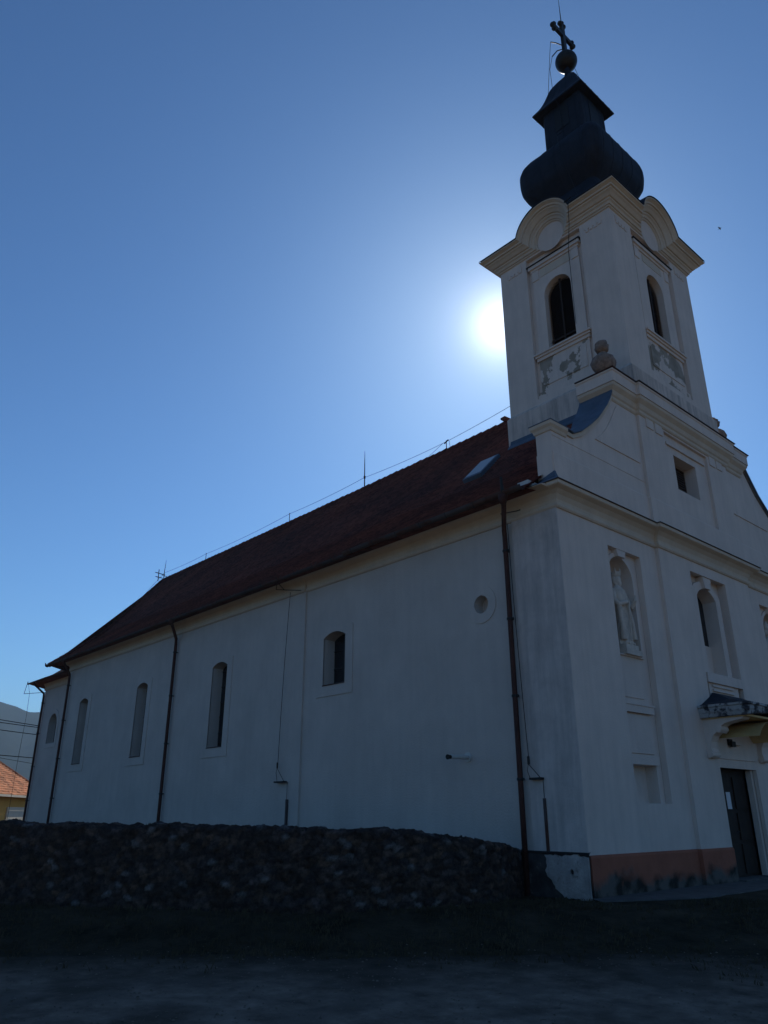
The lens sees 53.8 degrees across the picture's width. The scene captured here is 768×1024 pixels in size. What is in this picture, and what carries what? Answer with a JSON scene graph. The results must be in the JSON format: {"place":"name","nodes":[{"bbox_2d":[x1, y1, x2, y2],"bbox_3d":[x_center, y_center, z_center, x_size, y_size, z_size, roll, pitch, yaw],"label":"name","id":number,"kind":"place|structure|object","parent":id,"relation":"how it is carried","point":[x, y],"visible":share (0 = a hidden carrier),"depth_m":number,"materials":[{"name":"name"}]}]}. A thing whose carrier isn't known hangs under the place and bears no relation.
{"place":"outdoors","nodes":[
{"label":"outdoors","id":0,"kind":"place"},
{"bbox_2d":[0,719,37,725],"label":"overhead wire","id":1,"kind":"object","parent":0,"point":[18,722],"visible":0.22,"depth_m":53.88,"materials":[{"name":"black metal"}]},
{"bbox_2d":[0,702,39,779],"bbox_3d":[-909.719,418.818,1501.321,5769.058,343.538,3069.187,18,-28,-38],"label":"hills","id":2,"kind":"structure","parent":0,"point":[10,743],"depth_m":1633.93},
{"bbox_2d":[0,954,767,1023],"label":"road","id":3,"kind":"structure","parent":0,"point":[436,986],"depth_m":9.00,"materials":[{"name":"grey asphalt"}]},
{"bbox_2d":[0,940,765,1023],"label":"pebbles","id":4,"kind":"object","parent":3,"relation":"on","point":[395,1015],"visible":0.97,"depth_m":8.97,"materials":[{"name":"grey gravel"}]},
{"bbox_2d":[0,889,767,985],"bbox_3d":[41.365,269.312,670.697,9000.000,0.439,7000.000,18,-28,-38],"label":"ground","id":5,"kind":"structure","parent":0,"point":[413,925],"depth_m":12.41,"materials":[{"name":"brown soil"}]},
{"bbox_2d":[0,761,28,820],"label":"house","id":6,"kind":"structure","parent":5,"relation":"on","point":[19,787],"depth_m":52.98,"materials":[{"name":"orange tile"}]},
{"bbox_2d":[4,807,23,819],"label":"garage door","id":7,"kind":"structure","parent":6,"relation":"in","point":[14,812],"depth_m":52.33,"materials":[{"name":"white metal"}]},
{"bbox_2d":[0,818,524,913],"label":"rubble wall","id":8,"kind":"structure","parent":5,"relation":"on","point":[235,867],"depth_m":13.98,"materials":[{"name":"grey stone"}]},
{"bbox_2d":[1,821,521,850],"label":"moss","id":9,"kind":"object","parent":8,"relation":"on","point":[267,826],"visible":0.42,"depth_m":14.37,"materials":[{"name":"green plant"}]},
{"bbox_2d":[7,0,767,900],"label":"church","id":10,"kind":"structure","parent":5,"relation":"on","point":[429,644],"depth_m":22.17,"materials":[{"name":"paint"}]},
{"bbox_2d":[43,709,58,748],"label":"window","id":11,"kind":"structure","parent":10,"relation":"in","point":[55,711],"depth_m":42.23,"materials":[{"name":"paint"}]},
{"bbox_2d":[67,692,91,771],"bbox_3d":[-14.171,10.395,35.877,0.545,3.620,1.680,18,-28,-38],"label":"window","id":12,"kind":"structure","parent":10,"relation":"in","point":[86,695],"depth_m":35.66,"materials":[{"name":"paint"}]},
{"bbox_2d":[125,675,152,765],"bbox_3d":[-9.998,8.672,31.570,0.545,3.620,1.680,18,-28,-38],"label":"window","id":13,"kind":"structure","parent":10,"relation":"in","point":[135,760],"depth_m":31.37,"materials":[{"name":"paint"}]},
{"bbox_2d":[200,653,233,757],"bbox_3d":[-5.790,6.935,27.229,0.545,3.620,1.720,18,-28,-38],"label":"window","id":14,"kind":"structure","parent":10,"relation":"in","point":[221,748],"depth_m":27.16,"materials":[{"name":"paint"}]},
{"bbox_2d":[315,621,352,697],"bbox_3d":[-1.325,4.456,22.970,0.545,2.220,1.740,18,-28,-38],"label":"window","id":15,"kind":"structure","parent":10,"relation":"in","point":[343,661],"depth_m":23.00,"materials":[{"name":"paint"}]},
{"bbox_2d":[467,586,495,623],"bbox_3d":[2.585,2.365,19.063,0.422,0.960,0.940,18,-28,-38],"label":"window","id":16,"kind":"structure","parent":10,"relation":"in","point":[489,605],"depth_m":18.95,"materials":[{"name":"paint"}]},
{"bbox_2d":[590,340,616,372],"bbox_3d":[6.548,-4.469,22.571,0.707,1.445,0.699,18,-28,-38],"label":"urn","id":17,"kind":"object","parent":10,"relation":"on","point":[602,359],"visible":0.69,"depth_m":22.35,"materials":[{"name":"stone"}]},
{"bbox_2d":[610,568,642,656],"bbox_3d":[5.987,2.532,19.128,0.841,2.249,0.589,18,-28,-38],"label":"statue","id":18,"kind":"object","parent":10,"relation":"on","point":[627,633],"visible":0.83,"depth_m":18.87,"materials":[{"name":"stone"}]},
{"bbox_2d":[675,468,686,492],"bbox_3d":[9.070,-0.911,23.774,1.460,1.240,0.240,18,-28,-38],"label":"louvred window","id":19,"kind":"structure","parent":10,"relation":"in","point":[680,477],"depth_m":24.02,"materials":[{"name":"brown wood"}]},
{"bbox_2d":[692,577,742,697],"bbox_3d":[9.325,3.676,21.760,2.080,3.565,0.630,18,-28,-38],"label":"window","id":20,"kind":"structure","parent":10,"relation":"in","point":[725,684],"depth_m":21.86,"materials":[{"name":"paint"}]},
{"bbox_2d":[712,417,726,437],"bbox_3d":[11.840,-2.711,26.998,0.735,1.443,0.720,18,-28,-38],"label":"urn","id":21,"kind":"object","parent":10,"relation":"on","point":[722,432],"visible":0.13,"depth_m":26.77,"materials":[{"name":"stone"}]},
{"bbox_2d":[720,768,767,881],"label":"door","id":22,"kind":"structure","parent":10,"relation":"in","point":[739,818],"depth_m":20.16,"materials":[{"name":"brown wood"}]},
{"bbox_2d":[763,621,767,646],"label":"statue","id":23,"kind":"object","parent":10,"relation":"on","point":[765,624],"visible":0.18,"depth_m":24.99,"materials":[{"name":"stone"}]},
{"bbox_2d":[0,0,767,711],"label":"sky","id":24,"kind":"structure","parent":0,"point":[243,243],"materials":[{"name":"blue"}]},
{"bbox_2d":[594,879,767,901],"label":"pavement","id":25,"kind":"structure","parent":0,"point":[707,891],"depth_m":16.06,"materials":[{"name":"grey concrete"}]}
]}

